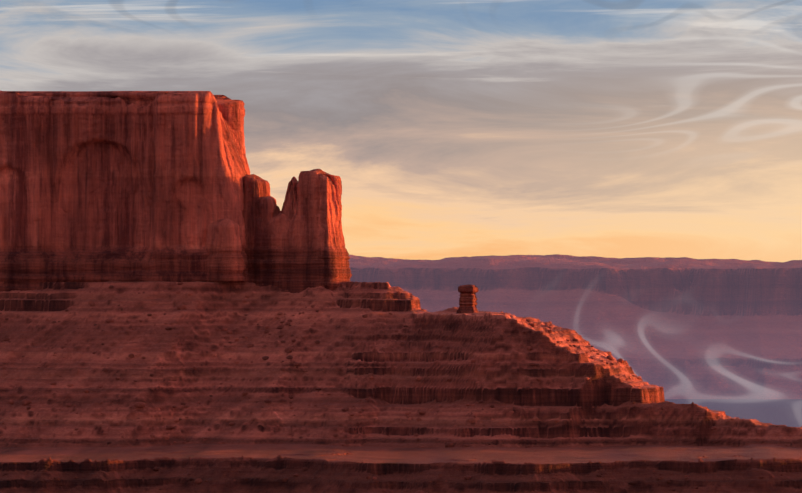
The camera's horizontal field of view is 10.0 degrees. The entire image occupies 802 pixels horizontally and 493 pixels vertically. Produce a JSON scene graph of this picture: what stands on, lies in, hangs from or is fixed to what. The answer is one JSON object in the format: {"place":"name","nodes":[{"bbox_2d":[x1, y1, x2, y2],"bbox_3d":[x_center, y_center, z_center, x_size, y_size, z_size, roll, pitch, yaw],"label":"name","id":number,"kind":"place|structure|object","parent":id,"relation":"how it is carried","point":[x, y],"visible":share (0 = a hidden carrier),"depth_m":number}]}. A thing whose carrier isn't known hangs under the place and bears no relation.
{"place":"outdoors","nodes":[
{"label":"outdoors","id":0,"kind":"place"},
{"bbox_2d":[0,280,801,492],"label":"terrain","id":1,"kind":"structure","parent":0,"point":[679,441],"depth_m":2873.34},
{"bbox_2d":[0,91,249,291],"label":"butte","id":2,"kind":"object","parent":1,"relation":"on","point":[121,186],"visible":0.88,"depth_m":2975.80},
{"bbox_2d":[206,219,245,280],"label":"buttress","id":3,"kind":"structure","parent":1,"relation":"on","point":[225,258],"depth_m":2962.25},
{"bbox_2d":[242,206,324,292],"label":"butte shoulder","id":4,"kind":"object","parent":1,"relation":"on","point":[279,250],"visible":0.56,"depth_m":2967.52},
{"bbox_2d":[243,174,269,231],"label":"rock pillar","id":5,"kind":"structure","parent":4,"relation":"on","point":[255,188],"depth_m":2982.22},
{"bbox_2d":[257,196,276,226],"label":"rock pillar","id":6,"kind":"structure","parent":4,"relation":"on","point":[266,206],"depth_m":2977.14},
{"bbox_2d":[296,169,351,291],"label":"spire","id":7,"kind":"structure","parent":1,"relation":"on","point":[319,191],"depth_m":2966.13},
{"bbox_2d":[281,176,297,219],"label":"spire","id":8,"kind":"structure","parent":7,"relation":"attached to","point":[288,210],"depth_m":2975.59},
{"bbox_2d":[0,282,801,492],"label":"boulders","id":9,"kind":"object","parent":1,"relation":"on","point":[24,402],"visible":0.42,"depth_m":2885.19},
{"bbox_2d":[456,284,478,312],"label":"hoodoo","id":10,"kind":"object","parent":1,"relation":"on","point":[467,301],"visible":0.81,"depth_m":2938.68},
{"bbox_2d":[0,0,801,261],"label":"sky","id":11,"kind":"structure","parent":0,"point":[448,128]},
{"bbox_2d":[348,254,801,399],"bbox_3d":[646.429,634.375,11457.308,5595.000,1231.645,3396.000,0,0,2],"label":"mesa","id":12,"kind":"structure","parent":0,"point":[683,328],"depth_m":11842.11},
{"bbox_2d":[665,399,801,426],"bbox_3d":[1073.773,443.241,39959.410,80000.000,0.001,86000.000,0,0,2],"label":"ground","id":13,"kind":"structure","parent":0,"point":[787,412],"depth_m":10626.61}
]}

